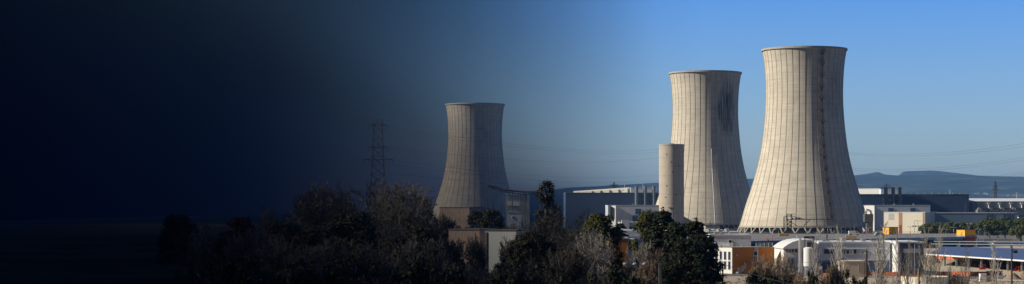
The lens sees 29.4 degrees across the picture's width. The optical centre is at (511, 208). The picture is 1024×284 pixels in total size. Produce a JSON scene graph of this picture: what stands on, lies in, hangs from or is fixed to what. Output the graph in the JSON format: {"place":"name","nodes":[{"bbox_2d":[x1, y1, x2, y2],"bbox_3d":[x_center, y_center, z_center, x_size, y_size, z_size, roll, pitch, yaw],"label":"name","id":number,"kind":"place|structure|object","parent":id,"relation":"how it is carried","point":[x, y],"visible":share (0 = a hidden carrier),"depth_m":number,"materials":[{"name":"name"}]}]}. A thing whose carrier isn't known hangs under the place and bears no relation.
{"place":"outdoors","nodes":[
{"label":"outdoors","id":0,"kind":"place"},
{"bbox_2d":[439,207,484,245],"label":"pink house","id":1,"kind":"structure","parent":0,"point":[458,215],"depth_m":779.64,"materials":[{"name":"concrete"}]},
{"bbox_2d":[0,210,924,283],"bbox_3d":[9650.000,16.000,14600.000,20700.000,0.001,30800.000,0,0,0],"label":"ground","id":2,"kind":"structure","parent":0,"point":[120,250],"depth_m":780.01,"materials":[{"name":"soil"}]},
{"bbox_2d":[155,212,202,277],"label":"pine tree","id":3,"kind":"object","parent":2,"relation":"on","point":[172,224],"visible":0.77,"depth_m":438.68,"materials":[{"name":"green plant"}]},
{"bbox_2d":[215,216,259,268],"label":"pine tree","id":4,"kind":"object","parent":2,"relation":"on","point":[242,225],"visible":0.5,"depth_m":427.91,"materials":[{"name":"green plant"}]},
{"bbox_2d":[219,225,271,282],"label":"bare shrub","id":5,"kind":"object","parent":2,"relation":"on","point":[240,247],"visible":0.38,"depth_m":329.83,"materials":[{"name":"brown plant"}]},
{"bbox_2d":[257,206,290,250],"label":"bare tree","id":6,"kind":"object","parent":2,"relation":"on","point":[264,226],"visible":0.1,"depth_m":423.55,"materials":[{"name":"brown plant"}]},
{"bbox_2d":[244,233,312,283],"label":"bare shrub","id":7,"kind":"object","parent":2,"relation":"on","point":[277,254],"visible":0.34,"depth_m":319.23,"materials":[{"name":"brown plant"}]},
{"bbox_2d":[260,221,305,263],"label":"pine tree","id":8,"kind":"object","parent":2,"relation":"on","point":[274,228],"visible":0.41,"depth_m":397.93,"materials":[{"name":"green plant"}]},
{"bbox_2d":[278,237,338,280],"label":"bare shrub","id":9,"kind":"object","parent":2,"relation":"on","point":[326,251],"visible":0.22,"depth_m":309.06,"materials":[{"name":"brown plant"}]},
{"bbox_2d":[282,184,343,235],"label":"bare tree","id":10,"kind":"object","parent":2,"relation":"on","point":[313,217],"visible":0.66,"depth_m":429.01,"materials":[{"name":"brown plant"}]},
{"bbox_2d":[293,180,349,227],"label":"bare tree","id":11,"kind":"object","parent":2,"relation":"on","point":[325,201],"visible":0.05,"depth_m":450.86,"materials":[{"name":"brown plant"}]},
{"bbox_2d":[309,232,364,283],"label":"bare shrub","id":12,"kind":"object","parent":2,"relation":"on","point":[339,247],"visible":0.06,"depth_m":329.33,"materials":[{"name":"brown plant"}]},
{"bbox_2d":[326,178,366,244],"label":"bare tree","id":13,"kind":"object","parent":2,"relation":"on","point":[345,202],"visible":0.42,"depth_m":426.08,"materials":[{"name":"brown plant"}]},
{"bbox_2d":[314,211,387,263],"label":"pine tree","id":14,"kind":"object","parent":2,"relation":"on","point":[342,223],"visible":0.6,"depth_m":417.48,"materials":[{"name":"green plant"}]},
{"bbox_2d":[333,177,383,236],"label":"bare tree","id":15,"kind":"object","parent":2,"relation":"on","point":[367,204],"visible":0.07,"depth_m":442.71,"materials":[{"name":"brown plant"}]},
{"bbox_2d":[337,237,399,283],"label":"bare shrub","id":16,"kind":"object","parent":2,"relation":"on","point":[362,261],"visible":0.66,"depth_m":308.87,"materials":[{"name":"brown plant"}]},
{"bbox_2d":[363,119,392,225],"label":"electricity pylon","id":17,"kind":"object","parent":2,"relation":"on","point":[380,147],"visible":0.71,"depth_m":899.84,"materials":[{"name":"metal"}]},
{"bbox_2d":[362,179,402,242],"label":"bare tree","id":18,"kind":"object","parent":2,"relation":"on","point":[381,194],"visible":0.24,"depth_m":428.54,"materials":[{"name":"brown plant"}]},
{"bbox_2d":[373,232,423,279],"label":"bare shrub","id":19,"kind":"object","parent":2,"relation":"on","point":[399,260],"visible":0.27,"depth_m":318.67,"materials":[{"name":"brown plant"}]},
{"bbox_2d":[172,268,624,283],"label":"undergrowth","id":20,"kind":"object","parent":2,"relation":"on","point":[183,279],"visible":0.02,"depth_m":426.85,"materials":[{"name":"green plant"}]},
{"bbox_2d":[382,235,418,260],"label":"pine tree","id":21,"kind":"object","parent":2,"relation":"on","point":[389,243],"visible":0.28,"depth_m":358.68,"materials":[{"name":"green plant"}]},
{"bbox_2d":[370,178,434,249],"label":"bare tree","id":22,"kind":"object","parent":2,"relation":"on","point":[400,197],"visible":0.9,"depth_m":398.22,"materials":[{"name":"brown plant"}]},
{"bbox_2d":[381,182,439,242],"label":"bare tree","id":23,"kind":"object","parent":2,"relation":"on","point":[421,195],"visible":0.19,"depth_m":407.77,"materials":[{"name":"brown plant"}]},
{"bbox_2d":[398,257,441,283],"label":"evergreen bush","id":24,"kind":"object","parent":2,"relation":"on","point":[411,275],"visible":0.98,"depth_m":261.55,"materials":[{"name":"green plant"}]},
{"bbox_2d":[408,225,444,254],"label":"pine tree","id":25,"kind":"object","parent":2,"relation":"on","point":[424,233],"visible":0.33,"depth_m":378.66,"materials":[{"name":"green plant"}]},
{"bbox_2d":[407,237,457,280],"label":"bare shrub","id":26,"kind":"object","parent":2,"relation":"on","point":[433,252],"visible":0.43,"depth_m":298.81,"materials":[{"name":"brown plant"}]},
{"bbox_2d":[431,212,461,247],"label":"bare shrub","id":27,"kind":"object","parent":2,"relation":"on","point":[445,227],"visible":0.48,"depth_m":597.53,"materials":[{"name":"brown plant"}]},
{"bbox_2d":[436,264,477,283],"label":"evergreen bush","id":28,"kind":"object","parent":2,"relation":"on","point":[451,277],"visible":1,"depth_m":261.75,"materials":[{"name":"green plant"}]},
{"bbox_2d":[441,239,474,264],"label":"bare shrub","id":29,"kind":"object","parent":2,"relation":"on","point":[455,253],"visible":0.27,"depth_m":410.35,"materials":[{"name":"brown plant"}]},
{"bbox_2d":[465,209,482,227],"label":"pine tree","id":30,"kind":"object","parent":2,"relation":"on","point":[476,215],"visible":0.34,"depth_m":598.64,"materials":[{"name":"green plant"}]},
{"bbox_2d":[464,233,488,270],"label":"bare shrub","id":31,"kind":"object","parent":2,"relation":"on","point":[479,258],"visible":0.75,"depth_m":414.52,"materials":[{"name":"brown plant"}]},
{"bbox_2d":[458,262,497,283],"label":"bare shrub","id":32,"kind":"object","parent":2,"relation":"on","point":[473,277],"visible":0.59,"depth_m":284.97,"materials":[{"name":"brown plant"}]},
{"bbox_2d":[475,208,505,228],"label":"pine tree","id":33,"kind":"object","parent":2,"relation":"on","point":[490,215],"visible":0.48,"depth_m":558.29,"materials":[{"name":"green plant"}]},
{"bbox_2d":[478,264,518,283],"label":"bare shrub","id":34,"kind":"object","parent":2,"relation":"on","point":[491,277],"visible":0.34,"depth_m":280.06,"materials":[{"name":"brown plant"}]},
{"bbox_2d":[507,212,520,228],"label":"white annex","id":35,"kind":"object","parent":2,"relation":"on","point":[513,217],"visible":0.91,"depth_m":900.00,"materials":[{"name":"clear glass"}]},
{"bbox_2d":[502,267,536,283],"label":"evergreen bush","id":36,"kind":"object","parent":2,"relation":"on","point":[514,278],"visible":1,"depth_m":257.69,"materials":[{"name":"green plant"}]},
{"bbox_2d":[503,234,539,276],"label":"pine tree","id":37,"kind":"object","parent":2,"relation":"on","point":[509,252],"visible":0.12,"depth_m":344.19,"materials":[{"name":"green plant"}]},
{"bbox_2d":[506,260,554,283],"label":"bare shrub","id":38,"kind":"object","parent":2,"relation":"on","point":[539,279],"visible":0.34,"depth_m":289.09,"materials":[{"name":"brown plant"}]},
{"bbox_2d":[508,230,559,283],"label":"pine tree","id":39,"kind":"object","parent":2,"relation":"on","point":[529,240],"visible":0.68,"depth_m":328.61,"materials":[{"name":"green plant"}]},
{"bbox_2d":[515,212,556,267],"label":"bare tree","id":40,"kind":"object","parent":2,"relation":"on","point":[543,229],"visible":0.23,"depth_m":339.15,"materials":[{"name":"brown plant"}]},
{"bbox_2d":[533,179,562,268],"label":"ivy covered tree","id":41,"kind":"object","parent":2,"relation":"on","point":[546,199],"visible":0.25,"depth_m":419.56,"materials":[{"name":"green plant"}]},
{"bbox_2d":[532,200,572,281],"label":"bare tree","id":42,"kind":"object","parent":2,"relation":"on","point":[558,221],"visible":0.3,"depth_m":358.20,"materials":[{"name":"brown plant"}]},
{"bbox_2d":[542,241,596,283],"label":"bare shrub","id":43,"kind":"object","parent":2,"relation":"on","point":[571,266],"visible":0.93,"depth_m":299.47,"materials":[{"name":"brown plant"}]},
{"bbox_2d":[555,207,590,260],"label":"bare tree","id":44,"kind":"object","parent":2,"relation":"on","point":[561,248],"visible":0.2,"depth_m":349.46,"materials":[{"name":"brown plant"}]},
{"bbox_2d":[573,226,610,282],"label":"bare tree","id":45,"kind":"object","parent":2,"relation":"on","point":[582,238],"visible":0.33,"depth_m":319.74,"materials":[{"name":"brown plant"}]},
{"bbox_2d":[569,232,615,283],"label":"bare tree","id":46,"kind":"object","parent":2,"relation":"on","point":[598,270],"visible":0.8,"depth_m":298.73,"materials":[{"name":"brown plant"}]},
{"bbox_2d":[578,211,625,282],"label":"pine tree","id":47,"kind":"object","parent":2,"relation":"on","point":[599,221],"visible":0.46,"depth_m":328.81,"materials":[{"name":"green plant"}]},
{"bbox_2d":[597,265,627,283],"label":"evergreen bush","id":48,"kind":"object","parent":2,"relation":"on","point":[613,278],"visible":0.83,"depth_m":278.90,"materials":[{"name":"green plant"}]},
{"bbox_2d":[606,237,633,271],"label":"orange office","id":49,"kind":"structure","parent":2,"relation":"on","point":[625,241],"depth_m":490.00,"materials":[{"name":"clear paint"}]},
{"bbox_2d":[622,241,659,278],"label":"bare shrub","id":50,"kind":"object","parent":2,"relation":"on","point":[644,253],"visible":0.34,"depth_m":299.97,"materials":[{"name":"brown plant"}]},
{"bbox_2d":[628,208,656,257],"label":"pine tree","id":51,"kind":"object","parent":2,"relation":"on","point":[642,224],"visible":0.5,"depth_m":344.06,"materials":[{"name":"green plant"}]},
{"bbox_2d":[632,258,658,283],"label":"bare shrub","id":52,"kind":"object","parent":2,"relation":"on","point":[647,275],"visible":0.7,"depth_m":269.30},
{"bbox_2d":[636,248,670,280],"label":"bare shrub","id":53,"kind":"object","parent":2,"relation":"on","point":[658,255],"visible":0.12,"depth_m":289.24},
{"bbox_2d":[634,207,673,258],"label":"conifer tree","id":54,"kind":"object","parent":2,"relation":"on","point":[663,218],"visible":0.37,"depth_m":323.94,"materials":[{"name":"green plant"}]},
{"bbox_2d":[661,220,689,270],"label":"pine tree","id":55,"kind":"object","parent":2,"relation":"on","point":[676,231],"visible":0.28,"depth_m":309.15,"materials":[{"name":"green plant"}]},
{"bbox_2d":[655,237,719,283],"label":"pine tree","id":56,"kind":"object","parent":2,"relation":"on","point":[696,255],"visible":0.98,"depth_m":278.24,"materials":[{"name":"green plant"}]},
{"bbox_2d":[675,217,726,281],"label":"conifer tree","id":57,"kind":"object","parent":2,"relation":"on","point":[695,226],"visible":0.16,"depth_m":299.08,"materials":[{"name":"green plant"}]},
{"bbox_2d":[684,232,725,283],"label":"pine tree","id":58,"kind":"object","parent":2,"relation":"on","point":[709,244],"visible":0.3,"depth_m":288.72,"materials":[{"name":"green plant"}]},
{"bbox_2d":[751,270,779,283],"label":"evergreen bush","id":59,"kind":"object","parent":2,"relation":"on","point":[765,280],"visible":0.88,"depth_m":278.97,"materials":[{"name":"green plant"}]},
{"bbox_2d":[827,261,845,283],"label":"bare shrub","id":60,"kind":"object","parent":2,"relation":"on","point":[836,278],"visible":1,"depth_m":294.78,"materials":[{"name":"brown plant"}]},
{"bbox_2d":[428,103,510,225],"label":"cooling tower","id":61,"kind":"structure","parent":0,"point":[478,122],"depth_m":1805.74,"materials":[{"name":"concrete"}]},
{"bbox_2d":[448,228,499,270],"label":"garden house","id":62,"kind":"structure","parent":0,"point":[460,234],"depth_m":480.17,"materials":[{"name":"concrete"}]},
{"bbox_2d":[484,229,535,274],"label":"white house","id":63,"kind":"structure","parent":0,"point":[493,238],"depth_m":471.65,"materials":[{"name":"white plaster"}]},
{"bbox_2d":[0,0,1023,219],"label":"sky","id":64,"kind":"structure","parent":0,"point":[109,108],"materials":[{"name":"blue"}]},
{"bbox_2d":[487,184,537,227],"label":"pipe bridge","id":65,"kind":"structure","parent":0,"point":[512,191],"depth_m":1349.73,"materials":[{"name":"metal"}]},
{"bbox_2d":[505,194,528,228],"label":"white plant building","id":66,"kind":"structure","parent":0,"point":[521,203],"depth_m":1500.00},
{"bbox_2d":[605,204,658,226],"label":"process building","id":67,"kind":"structure","parent":0,"point":[619,213],"depth_m":1420.00,"materials":[{"name":"metal"}]},
{"bbox_2d":[656,70,749,229],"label":"cooling tower","id":68,"kind":"structure","parent":0,"point":[705,127],"depth_m":1438.56,"materials":[{"name":"concrete"}]},
{"bbox_2d":[527,175,1023,211],"bbox_3d":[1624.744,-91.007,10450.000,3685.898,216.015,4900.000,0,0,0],"label":"hills","id":69,"kind":"structure","parent":0,"point":[915,184],"depth_m":10547.26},
{"bbox_2d":[737,46,873,233],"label":"cooling tower","id":70,"kind":"structure","parent":0,"point":[804,170],"depth_m":1223.76,"materials":[{"name":"concrete"}]},
{"bbox_2d":[604,230,1023,245],"bbox_3d":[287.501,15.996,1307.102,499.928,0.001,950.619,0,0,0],"label":"plant yard","id":71,"kind":"structure","parent":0,"point":[982,238],"depth_m":974.77,"materials":[{"name":"concrete"}]},
{"bbox_2d":[564,186,658,227],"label":"turbine hall","id":72,"kind":"structure","parent":71,"relation":"on","point":[575,203],"depth_m":1600.00,"materials":[{"name":"painted metal cladding"},{"name":"steel"}]},
{"bbox_2d":[659,143,683,230],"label":"concrete silo","id":73,"kind":"object","parent":71,"relation":"on","point":[671,177],"visible":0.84,"depth_m":1372.28,"materials":[{"name":"concrete"}]},
{"bbox_2d":[783,214,833,233],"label":"maintenance gantry","id":74,"kind":"object","parent":71,"relation":"on","point":[787,221],"visible":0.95,"depth_m":1194.64,"materials":[{"name":"metal"}]},
{"bbox_2d":[748,231,976,247],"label":"parking deck","id":75,"kind":"structure","parent":71,"relation":"on","point":[759,239],"depth_m":809.14,"materials":[{"name":"concrete"}]},
{"bbox_2d":[884,212,936,232],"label":"cream workshop","id":76,"kind":"structure","parent":71,"relation":"on","point":[901,221],"depth_m":1149.92,"materials":[{"name":"beige concrete"}]},
{"bbox_2d":[935,212,1016,234],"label":"long blue store","id":77,"kind":"structure","parent":71,"relation":"on","point":[968,217],"depth_m":1160.00,"materials":[{"name":"metal"}]},
{"bbox_2d":[975,217,1006,238],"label":"umbrella pine","id":78,"kind":"object","parent":71,"relation":"on","point":[991,225],"visible":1,"depth_m":909.22,"materials":[{"name":"green plant"}]},
{"bbox_2d":[994,217,1018,238],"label":"umbrella pine","id":79,"kind":"object","parent":71,"relation":"on","point":[1007,221],"visible":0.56,"depth_m":932.14,"materials":[{"name":"green plant"}]},
{"bbox_2d":[863,209,872,233],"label":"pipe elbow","id":80,"kind":"object","parent":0,"point":[868,219],"visible":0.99,"depth_m":1179.00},
{"bbox_2d":[720,273,1023,279],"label":"road","id":81,"kind":"structure","parent":0,"point":[1002,276],"depth_m":465.44,"materials":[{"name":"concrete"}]},
{"bbox_2d":[773,238,812,273],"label":"curved roof hall","id":82,"kind":"structure","parent":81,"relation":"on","point":[790,247],"depth_m":478.00,"materials":[{"name":"white metal"}]},
{"bbox_2d":[803,242,813,275],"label":"storage silo","id":83,"kind":"object","parent":81,"relation":"on","point":[807,255],"visible":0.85,"depth_m":464.17,"materials":[{"name":"metal"}]},
{"bbox_2d":[936,270,1001,275],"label":"safety fence","id":84,"kind":"object","parent":81,"relation":"on","point":[975,273],"visible":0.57,"depth_m":460.09,"materials":[{"name":"metal"}]},
{"bbox_2d":[723,260,1023,283],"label":"sandy yard","id":85,"kind":"structure","parent":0,"point":[1002,268],"depth_m":503.11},
{"bbox_2d":[716,243,773,273],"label":"corner office","id":86,"kind":"structure","parent":85,"relation":"on","point":[742,258],"depth_m":480.03,"materials":[{"name":"orange paint"}]},
{"bbox_2d":[747,254,778,283],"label":"bare shrub","id":87,"kind":"object","parent":85,"relation":"on","point":[758,268],"visible":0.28,"depth_m":329.30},
{"bbox_2d":[761,251,788,276],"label":"bare shrub","id":88,"kind":"object","parent":85,"relation":"on","point":[768,264],"visible":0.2,"depth_m":319.65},
{"bbox_2d":[776,261,805,280],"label":"bare shrub","id":89,"kind":"object","parent":85,"relation":"on","point":[790,268],"visible":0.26,"depth_m":310.15,"materials":[{"name":"brown plant"}]},
{"bbox_2d":[810,231,822,283],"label":"bare poplar","id":90,"kind":"object","parent":85,"relation":"on","point":[816,258],"visible":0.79,"depth_m":329.55,"materials":[{"name":"brown plant"}]},
{"bbox_2d":[828,223,847,281],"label":"bare poplar","id":91,"kind":"object","parent":85,"relation":"on","point":[837,255],"visible":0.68,"depth_m":334.69,"materials":[{"name":"brown plant"}]},
{"bbox_2d":[837,260,863,277],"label":"beige cabin","id":92,"kind":"object","parent":85,"relation":"on","point":[855,268],"visible":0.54,"depth_m":452.00,"materials":[{"name":"metal"}]},
{"bbox_2d":[812,237,890,272],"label":"flat white building","id":93,"kind":"structure","parent":85,"relation":"on","point":[854,247],"depth_m":480.00,"materials":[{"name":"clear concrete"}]},
{"bbox_2d":[716,274,1023,283],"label":"dry grass","id":94,"kind":"structure","parent":85,"relation":"on","point":[739,281],"depth_m":420.41,"materials":[{"name":"brown plant"}]},
{"bbox_2d":[867,222,894,283],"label":"bare poplar","id":95,"kind":"object","parent":85,"relation":"on","point":[879,263],"visible":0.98,"depth_m":319.84,"materials":[{"name":"brown plant"}]},
{"bbox_2d":[888,231,908,283],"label":"bare poplar","id":96,"kind":"object","parent":85,"relation":"on","point":[900,258],"visible":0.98,"depth_m":324.41,"materials":[{"name":"brown plant"}]},
{"bbox_2d":[885,240,924,273],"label":"dark end block","id":97,"kind":"structure","parent":85,"relation":"on","point":[900,243],"depth_m":474.00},
{"bbox_2d":[902,238,914,283],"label":"bare poplar","id":98,"kind":"object","parent":85,"relation":"on","point":[906,272],"visible":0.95,"depth_m":329.82,"materials":[{"name":"brown plant"}]},
{"bbox_2d":[901,275,947,283],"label":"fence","id":99,"kind":"object","parent":85,"relation":"on","point":[914,279],"visible":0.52,"depth_m":391.20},
{"bbox_2d":[920,225,936,283],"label":"bare poplar","id":100,"kind":"object","parent":85,"relation":"on","point":[928,276],"visible":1,"depth_m":324.87,"materials":[{"name":"brown plant"}]},
{"bbox_2d":[927,225,948,283],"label":"bare poplar","id":101,"kind":"object","parent":85,"relation":"on","point":[938,263],"visible":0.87,"depth_m":330.14,"materials":[{"name":"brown plant"}]},
{"bbox_2d":[956,247,973,283],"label":"bare poplar","id":102,"kind":"object","parent":85,"relation":"on","point":[964,279],"visible":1,"depth_m":320.10,"materials":[{"name":"brown plant"}]},
{"bbox_2d":[926,247,1023,271],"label":"solar canopy","id":103,"kind":"object","parent":85,"relation":"on","point":[981,253],"visible":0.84,"depth_m":547.83,"materials":[{"name":"glass"}]},
{"bbox_2d":[936,256,1023,263],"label":"safety fence","id":104,"kind":"object","parent":85,"relation":"on","point":[984,260],"visible":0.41,"depth_m":582.52,"materials":[{"name":"metal"}]},
{"bbox_2d":[988,246,1001,283],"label":"bare poplar","id":105,"kind":"object","parent":85,"relation":"on","point":[997,272],"visible":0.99,"depth_m":319.68,"materials":[{"name":"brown plant"}]},
{"bbox_2d":[863,204,929,230],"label":"process building","id":106,"kind":"structure","parent":0,"point":[878,211],"depth_m":1400.00,"materials":[{"name":"metal"}]},
{"bbox_2d":[860,187,972,212],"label":"turbine hall","id":107,"kind":"structure","parent":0,"point":[948,203],"depth_m":1500.00,"materials":[{"name":"metal"}]},
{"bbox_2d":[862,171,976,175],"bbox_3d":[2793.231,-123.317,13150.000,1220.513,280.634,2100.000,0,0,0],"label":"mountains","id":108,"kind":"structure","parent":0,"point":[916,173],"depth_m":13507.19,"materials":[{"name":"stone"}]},
{"bbox_2d":[924,246,1023,261],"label":"construction ground","id":109,"kind":"structure","parent":0,"point":[927,247],"depth_m":799.81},
{"bbox_2d":[956,229,976,246],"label":"stair hut","id":110,"kind":"object","parent":109,"relation":"on","point":[967,234],"visible":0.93,"depth_m":813.13,"materials":[{"name":"yellow paint"}]},
{"bbox_2d":[1007,224,1023,246],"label":"umbrella pine","id":111,"kind":"object","parent":109,"relation":"on","point":[1018,230],"visible":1,"depth_m":817.19,"materials":[{"name":"green plant"}]},
{"bbox_2d":[969,198,1023,214],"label":"enrichment hall","id":112,"kind":"structure","parent":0,"point":[998,203],"depth_m":1520.00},
{"label":"lawn","id":113,"kind":"structure","parent":0,"visible":0},
{"bbox_2d":[706,232,751,268],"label":"office block","id":114,"kind":"structure","parent":113,"relation":"on","point":[722,238],"depth_m":505.00,"materials":[{"name":"white concrete"}]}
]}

